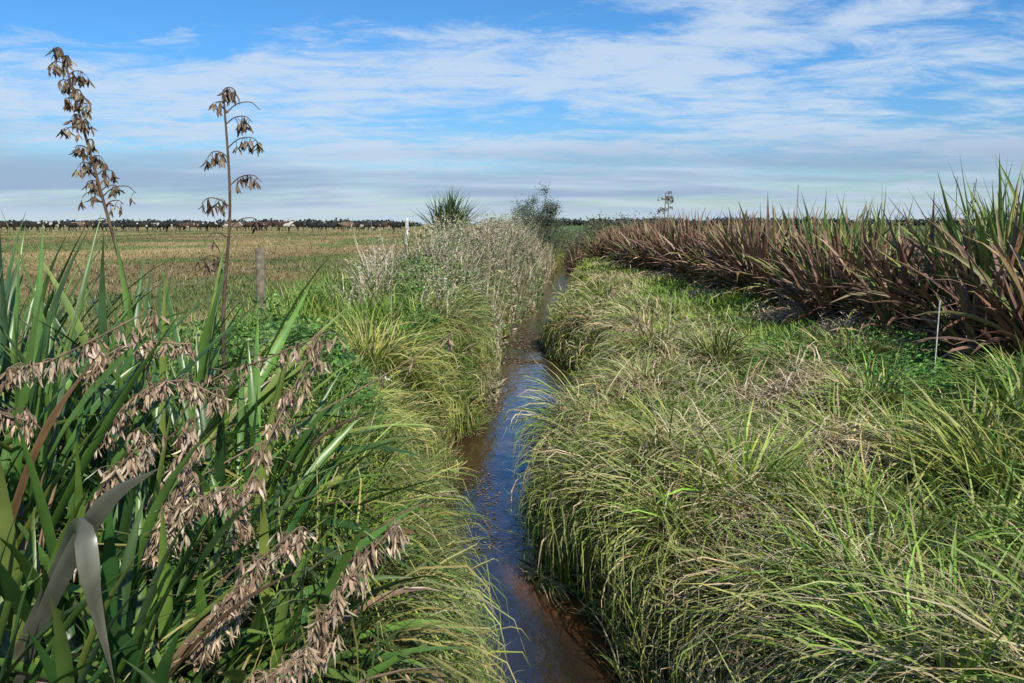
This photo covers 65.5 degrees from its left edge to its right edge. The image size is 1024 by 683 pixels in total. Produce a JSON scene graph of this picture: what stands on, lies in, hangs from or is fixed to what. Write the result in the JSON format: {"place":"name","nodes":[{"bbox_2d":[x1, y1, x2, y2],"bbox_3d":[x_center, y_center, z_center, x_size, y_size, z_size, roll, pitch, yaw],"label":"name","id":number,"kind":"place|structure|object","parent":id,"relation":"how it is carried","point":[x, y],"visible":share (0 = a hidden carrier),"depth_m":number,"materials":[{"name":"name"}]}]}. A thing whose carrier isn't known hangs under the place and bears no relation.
{"place":"outdoors","nodes":[
{"label":"outdoors","id":0,"kind":"place"},
{"bbox_2d":[0,224,1015,682],"bbox_3d":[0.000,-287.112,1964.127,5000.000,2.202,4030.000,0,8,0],"label":"ground","id":1,"kind":"structure","parent":0,"point":[180,246],"depth_m":40.85,"materials":[{"name":"soil"}]},
{"bbox_2d":[25,221,44,231],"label":"cow","id":2,"kind":"object","parent":1,"relation":"on","point":[32,224],"visible":0.92,"depth_m":111.82},
{"bbox_2d":[45,221,56,231],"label":"cow","id":3,"kind":"object","parent":1,"relation":"on","point":[49,224],"visible":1,"depth_m":107.72},
{"bbox_2d":[0,339,124,540],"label":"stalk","id":4,"kind":"object","parent":1,"relation":"on","point":[9,441],"visible":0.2,"depth_m":3.54,"materials":[{"name":"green plant"}]},
{"bbox_2d":[0,503,194,682],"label":"flax bush","id":5,"kind":"object","parent":1,"relation":"on","point":[6,607],"visible":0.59,"depth_m":2.40,"materials":[{"name":"green plant"}]},
{"bbox_2d":[4,212,193,429],"bbox_3d":[-3.588,0.048,5.387,3.117,1.847,3.304,0,8,0],"label":"flax bush","id":6,"kind":"object","parent":1,"relation":"on","point":[8,280],"visible":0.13,"depth_m":5.54,"materials":[{"name":"green plant"}]},
{"bbox_2d":[45,47,158,413],"bbox_3d":[-2.579,-0.438,5.049,0.748,2.800,0.292,5,10,28],"label":"flax seed stalk","id":7,"kind":"object","parent":1,"relation":"on","point":[76,121],"visible":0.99,"depth_m":4.98,"materials":[{"name":"brown plant"}]},
{"bbox_2d":[40,336,198,485],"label":"flax seed stalk","id":8,"kind":"object","parent":1,"relation":"on","point":[94,375],"visible":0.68,"depth_m":3.24,"materials":[{"name":"beige plant"}]},
{"bbox_2d":[85,427,171,528],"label":"flax seed stalk","id":9,"kind":"object","parent":1,"relation":"on","point":[146,457],"visible":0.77,"depth_m":2.90,"materials":[{"name":"beige plant"}]},
{"bbox_2d":[40,373,231,572],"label":"flax seed stalk","id":10,"kind":"object","parent":1,"relation":"on","point":[194,394],"visible":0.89,"depth_m":3.19,"materials":[{"name":"beige plant"}]},
{"bbox_2d":[0,212,273,497],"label":"flax bush","id":11,"kind":"object","parent":1,"relation":"on","point":[4,326],"visible":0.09,"depth_m":4.46,"materials":[{"name":"green plant"}]},
{"bbox_2d":[0,226,279,657],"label":"flax bush","id":12,"kind":"object","parent":1,"relation":"on","point":[26,395],"visible":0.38,"depth_m":3.45,"materials":[{"name":"green plant"}]},
{"bbox_2d":[0,406,40,444],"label":"flax seed stalk","id":13,"kind":"object","parent":12,"relation":"attached to","point":[27,433],"visible":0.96,"depth_m":2.89,"materials":[{"name":"beige plant"}]},
{"bbox_2d":[0,310,169,395],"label":"flax seed stalk","id":14,"kind":"object","parent":12,"relation":"attached to","point":[15,377],"visible":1,"depth_m":3.00,"materials":[{"name":"beige plant"}]},
{"bbox_2d":[72,414,211,611],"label":"flax seed stalk","id":15,"kind":"object","parent":1,"relation":"on","point":[188,440],"visible":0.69,"depth_m":2.79,"materials":[{"name":"beige plant"}]},
{"bbox_2d":[134,220,155,231],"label":"cow","id":16,"kind":"object","parent":1,"relation":"on","point":[142,224],"visible":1,"depth_m":110.72},
{"bbox_2d":[156,222,173,231],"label":"cow","id":17,"kind":"object","parent":1,"relation":"on","point":[162,224],"visible":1,"depth_m":110.35},
{"bbox_2d":[0,460,367,682],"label":"flax bush","id":18,"kind":"object","parent":1,"relation":"on","point":[59,662],"visible":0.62,"depth_m":2.61,"materials":[{"name":"green plant"}]},
{"bbox_2d":[0,348,160,682],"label":"dead flax leaf","id":19,"kind":"object","parent":18,"relation":"on","point":[78,548],"visible":0.83,"depth_m":2.30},
{"bbox_2d":[10,248,366,472],"bbox_3d":[-2.498,0.186,5.376,2.934,1.635,2.962,0,8,0],"label":"flax bush","id":20,"kind":"object","parent":1,"relation":"on","point":[176,337],"visible":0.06,"depth_m":5.58,"materials":[{"name":"green plant"}]},
{"bbox_2d":[0,326,411,682],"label":"flax bush","id":21,"kind":"object","parent":1,"relation":"on","point":[14,562],"visible":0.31,"depth_m":2.81,"materials":[{"name":"green plant"}]},
{"bbox_2d":[141,486,243,567],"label":"flax seed stalk","id":22,"kind":"object","parent":21,"relation":"attached to","point":[171,519],"visible":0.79,"depth_m":2.75,"materials":[{"name":"beige plant"}]},
{"bbox_2d":[22,218,413,351],"bbox_3d":[-3.612,-2.831,25.603,0.828,2.260,44.649,0,8,1],"label":"wire fence","id":23,"kind":"object","parent":1,"relation":"on","point":[260,273],"visible":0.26,"depth_m":11.94,"materials":[{"name":"grey wood"}]},
{"bbox_2d":[120,526,317,678],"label":"flax seed stalk","id":24,"kind":"object","parent":1,"relation":"on","point":[288,542],"visible":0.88,"depth_m":2.60,"materials":[{"name":"brown plant"}]},
{"bbox_2d":[0,211,442,567],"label":"flax bush","id":25,"kind":"object","parent":1,"relation":"on","point":[276,345],"visible":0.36,"depth_m":4.25,"materials":[{"name":"green plant"}]},
{"bbox_2d":[194,87,266,396],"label":"flax seed stalk","id":26,"kind":"object","parent":1,"relation":"on","point":[242,127],"visible":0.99,"depth_m":4.99,"materials":[{"name":"brown plant"}]},
{"bbox_2d":[18,309,445,641],"bbox_3d":[-1.412,0.510,3.915,2.241,1.356,2.086,0,8,0],"label":"flax bush","id":27,"kind":"object","parent":1,"relation":"on","point":[254,392],"visible":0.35,"depth_m":3.97,"materials":[{"name":"green plant"}]},
{"bbox_2d":[224,221,242,231],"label":"cow","id":28,"kind":"object","parent":1,"relation":"on","point":[237,225],"visible":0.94,"depth_m":108.66},
{"bbox_2d":[7,521,462,682],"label":"flax bush","id":29,"kind":"object","parent":1,"relation":"on","point":[281,615],"visible":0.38,"depth_m":2.86,"materials":[{"name":"green plant"}]},
{"bbox_2d":[141,331,329,495],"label":"flax seed stalk","id":30,"kind":"object","parent":1,"relation":"on","point":[246,369],"visible":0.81,"depth_m":3.68,"materials":[{"name":"beige plant"}]},
{"bbox_2d":[0,451,490,682],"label":"flax bush","id":31,"kind":"object","parent":1,"relation":"on","point":[121,636],"visible":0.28,"depth_m":3.00,"materials":[{"name":"green plant"}]},
{"bbox_2d":[147,331,347,581],"bbox_3d":[-1.181,0.508,3.088,1.090,1.107,0.316,1,8,7],"label":"flax seed stalk","id":32,"kind":"object","parent":1,"relation":"on","point":[239,527],"visible":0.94,"depth_m":3.01,"materials":[{"name":"beige plant"}]},
{"bbox_2d":[6,252,545,682],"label":"bank grass","id":33,"kind":"structure","parent":1,"relation":"on","point":[307,304],"depth_m":7.00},
{"bbox_2d":[244,643,322,682],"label":"flax seed stalk","id":34,"kind":"object","parent":1,"relation":"on","point":[293,664],"visible":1,"depth_m":2.39,"materials":[{"name":"beige plant"}]},
{"bbox_2d":[1,232,568,354],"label":"paddock grass","id":35,"kind":"structure","parent":1,"relation":"on","point":[118,280],"depth_m":31.96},
{"bbox_2d":[157,518,413,679],"bbox_3d":[-0.931,0.886,2.744,1.278,0.658,0.271,3,9,17],"label":"flax seed stalk","id":36,"kind":"object","parent":1,"relation":"on","point":[365,562],"visible":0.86,"depth_m":2.60,"materials":[{"name":"brown plant"}]},
{"bbox_2d":[277,220,297,231],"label":"cow","id":37,"kind":"object","parent":1,"relation":"on","point":[284,224],"visible":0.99,"depth_m":107.80},
{"bbox_2d":[143,330,456,511],"bbox_3d":[-1.122,0.470,3.542,1.762,1.047,0.145,0,8,0],"label":"flax seed stalk","id":38,"kind":"object","parent":1,"relation":"on","point":[450,343],"visible":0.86,"depth_m":3.50,"materials":[{"name":"brown plant"}]},
{"bbox_2d":[293,222,306,230],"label":"cow","id":39,"kind":"object","parent":1,"relation":"on","point":[299,224],"visible":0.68,"depth_m":120.69},
{"bbox_2d":[304,222,320,231],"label":"cow","id":40,"kind":"object","parent":1,"relation":"on","point":[316,224],"visible":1,"depth_m":112.12},
{"bbox_2d":[324,221,340,231],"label":"cow","id":41,"kind":"object","parent":1,"relation":"on","point":[329,224],"visible":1,"depth_m":108.55},
{"bbox_2d":[338,221,354,231],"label":"cow","id":42,"kind":"object","parent":1,"relation":"on","point":[346,224],"visible":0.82,"depth_m":112.74},
{"bbox_2d":[358,222,374,230],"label":"cow","id":43,"kind":"object","parent":1,"relation":"on","point":[364,224],"visible":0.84,"depth_m":115.20},
{"bbox_2d":[387,222,401,230],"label":"cow","id":44,"kind":"object","parent":1,"relation":"on","point":[394,226],"visible":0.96,"depth_m":107.40},
{"bbox_2d":[314,208,554,374],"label":"pale dry reeds","id":45,"kind":"object","parent":1,"relation":"on","point":[378,271],"visible":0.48,"depth_m":19.89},
{"bbox_2d":[409,186,487,234],"bbox_3d":[-2.680,-5.149,34.739,3.836,3.481,3.400,0,8,0],"label":"cabbage tree","id":46,"kind":"object","parent":1,"relation":"on","point":[449,205],"visible":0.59,"depth_m":34.34,"materials":[{"name":"green plant"}]},
{"bbox_2d":[2,215,1007,226],"bbox_3d":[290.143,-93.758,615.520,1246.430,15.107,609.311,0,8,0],"label":"distant trees","id":47,"kind":"object","parent":1,"relation":"on","point":[579,222],"visible":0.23,"depth_m":876.53,"materials":[{"name":"green plant"}]},
{"bbox_2d":[486,205,542,241],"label":"shrub","id":48,"kind":"object","parent":1,"relation":"on","point":[502,220],"visible":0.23,"depth_m":37.67,"materials":[{"name":"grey plant"}]},
{"bbox_2d":[7,249,1023,682],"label":"sedge grass","id":49,"kind":"structure","parent":1,"relation":"on","point":[997,527],"depth_m":5.41,"materials":[{"name":"plant"}]},
{"bbox_2d":[367,209,678,403],"bbox_3d":[3.452,-4.818,40.075,11.151,4.547,55.151,2,9,11],"label":"bank scrub","id":50,"kind":"object","parent":1,"relation":"on","point":[595,226],"visible":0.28,"depth_m":22.45,"materials":[{"name":"beige plant"}]},
{"bbox_2d":[507,182,565,250],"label":"shrub","id":51,"kind":"object","parent":1,"relation":"on","point":[547,220],"visible":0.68,"depth_m":40.16,"materials":[{"name":"green plant"}]},
{"bbox_2d":[88,251,1023,508],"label":"leafy weeds","id":52,"kind":"object","parent":1,"relation":"on","point":[338,362],"visible":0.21,"depth_m":8.59,"materials":[{"name":"green plant"}]},
{"bbox_2d":[545,224,574,257],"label":"shrub","id":53,"kind":"object","parent":1,"relation":"on","point":[557,241],"visible":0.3,"depth_m":51.52,"materials":[{"name":"green plant"}]},
{"bbox_2d":[557,246,587,270],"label":"bronze flax bush","id":54,"kind":"object","parent":1,"relation":"on","point":[570,262],"visible":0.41,"depth_m":50.64,"materials":[{"name":"brown plant"}]},
{"bbox_2d":[564,239,588,259],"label":"bronze flax bush","id":55,"kind":"object","parent":1,"relation":"on","point":[576,249],"visible":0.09,"depth_m":56.42,"materials":[{"name":"brown plant"}]},
{"bbox_2d":[562,224,594,252],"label":"shrub","id":56,"kind":"object","parent":1,"relation":"on","point":[580,236],"visible":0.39,"depth_m":57.26,"materials":[{"name":"green plant"}]},
{"bbox_2d":[576,228,603,250],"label":"flax bush","id":57,"kind":"object","parent":1,"relation":"on","point":[592,238],"visible":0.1,"depth_m":55.67,"materials":[{"name":"brown plant"}]},
{"bbox_2d":[574,230,611,259],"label":"bronze flax bush","id":58,"kind":"object","parent":1,"relation":"on","point":[595,248],"visible":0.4,"depth_m":49.39,"materials":[{"name":"brown plant"}]},
{"bbox_2d":[589,224,635,257],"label":"bronze flax bush","id":59,"kind":"object","parent":1,"relation":"on","point":[609,239],"visible":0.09,"depth_m":49.08,"materials":[{"name":"brown plant"}]},
{"bbox_2d":[592,222,635,256],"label":"bronze flax bush","id":60,"kind":"object","parent":1,"relation":"on","point":[606,240],"visible":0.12,"depth_m":47.54,"materials":[{"name":"brown plant"}]},
{"bbox_2d":[594,231,633,261],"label":"bronze flax bush","id":61,"kind":"object","parent":1,"relation":"on","point":[611,248],"visible":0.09,"depth_m":46.12,"materials":[{"name":"brown plant"}]},
{"bbox_2d":[600,224,643,261],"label":"bronze flax bush","id":62,"kind":"object","parent":1,"relation":"on","point":[619,245],"visible":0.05,"depth_m":44.75,"materials":[{"name":"brown plant"}]},
{"bbox_2d":[603,221,651,263],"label":"bronze flax bush","id":63,"kind":"object","parent":1,"relation":"on","point":[620,236],"visible":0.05,"depth_m":42.51,"materials":[{"name":"brown plant"}]},
{"bbox_2d":[611,227,653,265],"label":"bronze flax bush","id":64,"kind":"object","parent":1,"relation":"on","point":[625,250],"visible":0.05,"depth_m":39.48,"materials":[{"name":"brown plant"}]},
{"bbox_2d":[606,220,668,267],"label":"bronze flax bush","id":65,"kind":"object","parent":1,"relation":"on","point":[632,246],"visible":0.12,"depth_m":37.34,"materials":[{"name":"brown plant"}]},
{"bbox_2d":[611,217,692,269],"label":"bronze flax bush","id":66,"kind":"object","parent":1,"relation":"on","point":[637,260],"visible":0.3,"depth_m":35.99,"materials":[{"name":"brown plant"}]},
{"bbox_2d":[619,212,706,273],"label":"bronze flax bush","id":67,"kind":"object","parent":1,"relation":"on","point":[661,267],"visible":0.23,"depth_m":33.03,"materials":[{"name":"brown plant"}]},
{"bbox_2d":[657,191,672,221],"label":"flax seed stalk","id":68,"kind":"object","parent":1,"relation":"on","point":[666,202],"visible":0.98,"depth_m":38.44,"materials":[{"name":"brown plant"}]},
{"bbox_2d":[636,207,729,278],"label":"bronze flax bush","id":69,"kind":"object","parent":1,"relation":"on","point":[678,236],"visible":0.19,"depth_m":29.77,"materials":[{"name":"brown plant"}]},
{"bbox_2d":[649,218,726,279],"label":"bronze flax bush","id":70,"kind":"object","parent":1,"relation":"on","point":[680,255],"visible":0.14,"depth_m":28.20,"materials":[{"name":"brown plant"}]},
{"bbox_2d":[651,220,727,272],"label":"bronze flax bush","id":71,"kind":"object","parent":1,"relation":"on","point":[677,245],"visible":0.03,"depth_m":31.28,"materials":[{"name":"brown plant"}]},
{"bbox_2d":[649,207,730,240],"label":"bronze flax bush","id":72,"kind":"object","parent":1,"relation":"on","point":[696,226],"visible":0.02,"depth_m":34.29,"materials":[{"name":"brown plant"}]},
{"bbox_2d":[674,231,730,286],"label":"bronze flax bush","id":73,"kind":"object","parent":1,"relation":"on","point":[698,275],"visible":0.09,"depth_m":24.82,"materials":[{"name":"brown plant"}]},
{"bbox_2d":[663,208,771,278],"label":"bronze flax bush","id":74,"kind":"object","parent":1,"relation":"on","point":[704,230],"visible":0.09,"depth_m":26.92,"materials":[{"name":"brown plant"}]},
{"bbox_2d":[679,221,772,280],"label":"bronze flax bush","id":75,"kind":"object","parent":1,"relation":"on","point":[710,248],"visible":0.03,"depth_m":24.83,"materials":[{"name":"brown plant"}]},
{"bbox_2d":[695,207,776,234],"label":"bronze flax bush","id":76,"kind":"object","parent":1,"relation":"on","point":[740,220],"visible":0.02,"depth_m":30.93,"materials":[{"name":"brown plant"}]},
{"bbox_2d":[688,212,796,293],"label":"bronze flax bush","id":77,"kind":"object","parent":1,"relation":"on","point":[719,255],"visible":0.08,"depth_m":22.76,"materials":[{"name":"brown plant"}]},
{"bbox_2d":[672,195,814,303],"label":"bronze flax bush","id":78,"kind":"object","parent":1,"relation":"on","point":[745,246],"visible":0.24,"depth_m":19.98,"materials":[{"name":"brown plant"}]},
{"bbox_2d":[683,212,813,295],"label":"bronze flax bush","id":79,"kind":"object","parent":1,"relation":"on","point":[753,235],"visible":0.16,"depth_m":21.38,"materials":[{"name":"brown plant"}]},
{"bbox_2d":[503,264,1023,682],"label":"dry straw","id":80,"kind":"object","parent":1,"relation":"on","point":[800,375],"visible":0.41,"depth_m":6.68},
{"bbox_2d":[505,255,1023,682],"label":"meadow grass","id":81,"kind":"structure","parent":1,"relation":"on","point":[664,285],"depth_m":8.58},
{"bbox_2d":[718,232,820,302],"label":"bronze flax bush","id":82,"kind":"object","parent":1,"relation":"on","point":[748,280],"visible":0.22,"depth_m":19.40,"materials":[{"name":"brown plant"}]},
{"bbox_2d":[747,207,835,248],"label":"bronze flax bush","id":83,"kind":"object","parent":1,"relation":"on","point":[782,222],"depth_m":24.33,"materials":[{"name":"brown plant"}]},
{"bbox_2d":[722,200,869,258],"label":"bronze flax bush","id":84,"kind":"object","parent":1,"relation":"on","point":[813,221],"visible":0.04,"depth_m":23.08,"materials":[{"name":"brown plant"}]},
{"bbox_2d":[730,214,880,309],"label":"bronze flax bush","id":85,"kind":"object","parent":1,"relation":"on","point":[818,242],"visible":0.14,"depth_m":18.20,"materials":[{"name":"brown plant"}]},
{"bbox_2d":[737,188,901,305],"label":"flax bush","id":86,"kind":"object","parent":1,"relation":"on","point":[823,244],"visible":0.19,"depth_m":18.16,"materials":[{"name":"brown plant"}]},
{"bbox_2d":[753,225,918,328],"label":"bronze flax bush","id":87,"kind":"object","parent":1,"relation":"on","point":[821,306],"visible":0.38,"depth_m":15.02,"materials":[{"name":"brown plant"}]},
{"bbox_2d":[753,201,920,285],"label":"bronze flax bush","id":88,"kind":"object","parent":1,"relation":"on","point":[875,236],"visible":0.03,"depth_m":18.68,"materials":[{"name":"brown plant"}]},
{"bbox_2d":[761,208,921,315],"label":"bronze flax bush","id":89,"kind":"object","parent":1,"relation":"on","point":[812,249],"visible":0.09,"depth_m":16.53,"materials":[{"name":"brown plant"}]},
{"bbox_2d":[773,214,942,327],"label":"bronze flax bush","id":90,"kind":"object","parent":1,"relation":"on","point":[835,276],"visible":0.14,"depth_m":14.82,"materials":[{"name":"brown plant"}]},
{"bbox_2d":[792,191,979,272],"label":"flax bush","id":91,"kind":"object","parent":1,"relation":"on","point":[877,226],"visible":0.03,"depth_m":17.61,"materials":[{"name":"brown plant"}]},
{"bbox_2d":[785,198,992,347],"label":"bronze flax bush","id":92,"kind":"object","parent":1,"relation":"on","point":[901,257],"visible":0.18,"depth_m":13.06,"materials":[{"name":"brown plant"}]},
{"bbox_2d":[855,207,957,271],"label":"bronze flax bush","id":93,"kind":"object","parent":1,"relation":"on","point":[912,237],"depth_m":16.68,"materials":[{"name":"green plant"}]},
{"bbox_2d":[829,252,995,346],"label":"bronze flax bush","id":94,"kind":"object","parent":1,"relation":"on","point":[882,313],"visible":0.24,"depth_m":12.49,"materials":[{"name":"brown plant"}]},
{"bbox_2d":[819,153,1023,342],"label":"flax bush","id":95,"kind":"object","parent":1,"relation":"on","point":[1006,225],"visible":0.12,"depth_m":11.99,"materials":[{"name":"green plant"}]},
{"bbox_2d":[830,190,1023,355],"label":"bronze flax bush","id":96,"kind":"object","parent":1,"relation":"on","point":[1015,244],"visible":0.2,"depth_m":11.79,"materials":[{"name":"brown plant"}]},
{"bbox_2d":[881,219,988,267],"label":"bronze flax bush","id":97,"kind":"object","parent":1,"relation":"on","point":[920,252],"depth_m":15.60,"materials":[{"name":"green plant"}]},
{"bbox_2d":[933,300,940,384],"bbox_3d":[4.850,0.237,9.132,0.017,1.430,0.016,0,8,0],"label":"marker stake","id":98,"kind":"object","parent":1,"relation":"on","point":[936,337],"visible":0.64,"depth_m":9.09,"materials":[{"name":"grey wood"}]},
{"bbox_2d":[865,245,1023,369],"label":"bronze flax bush","id":99,"kind":"object","parent":1,"relation":"on","point":[962,294],"visible":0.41,"depth_m":10.66,"materials":[{"name":"brown plant"}]},
{"bbox_2d":[866,158,1022,291],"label":"flax bush","id":100,"kind":"object","parent":1,"relation":"on","point":[950,221],"visible":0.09,"depth_m":13.62,"materials":[{"name":"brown plant"}]},
{"bbox_2d":[890,205,1023,369],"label":"bronze flax bush","id":101,"kind":"object","parent":1,"relation":"on","point":[1001,317],"visible":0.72,"depth_m":10.09,"materials":[{"name":"brown plant"}]},
{"bbox_2d":[897,154,1023,319],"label":"flax bush","id":102,"kind":"object","parent":1,"relation":"on","point":[1011,188],"visible":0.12,"depth_m":12.75,"materials":[{"name":"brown plant"}]},
{"bbox_2d":[913,190,1015,257],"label":"flax bush","id":103,"kind":"object","parent":1,"relation":"on","point":[982,215],"visible":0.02,"depth_m":14.10,"materials":[{"name":"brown plant"}]},
{"bbox_2d":[949,221,1023,302],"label":"flax bush","id":104,"kind":"object","parent":1,"relation":"on","point":[998,284],"visible":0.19,"depth_m":11.10,"materials":[{"name":"brown plant"}]},
{"bbox_2d":[0,0,1023,223],"label":"sky","id":105,"kind":"structure","parent":0,"point":[367,107],"materials":[{"name":"blue"}]},
{"bbox_2d":[432,265,638,682],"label":"stream water","id":106,"kind":"structure","parent":0,"point":[558,646],"depth_m":7.52,"materials":[{"name":"liquid"}]},
{"bbox_2d":[445,282,582,551],"bbox_3d":[0.899,-0.612,24.695,2.449,0.001,35.132,0,8,3],"label":"floating leaf debris","id":107,"kind":"object","parent":106,"relation":"on","point":[531,342],"visible":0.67,"depth_m":17.43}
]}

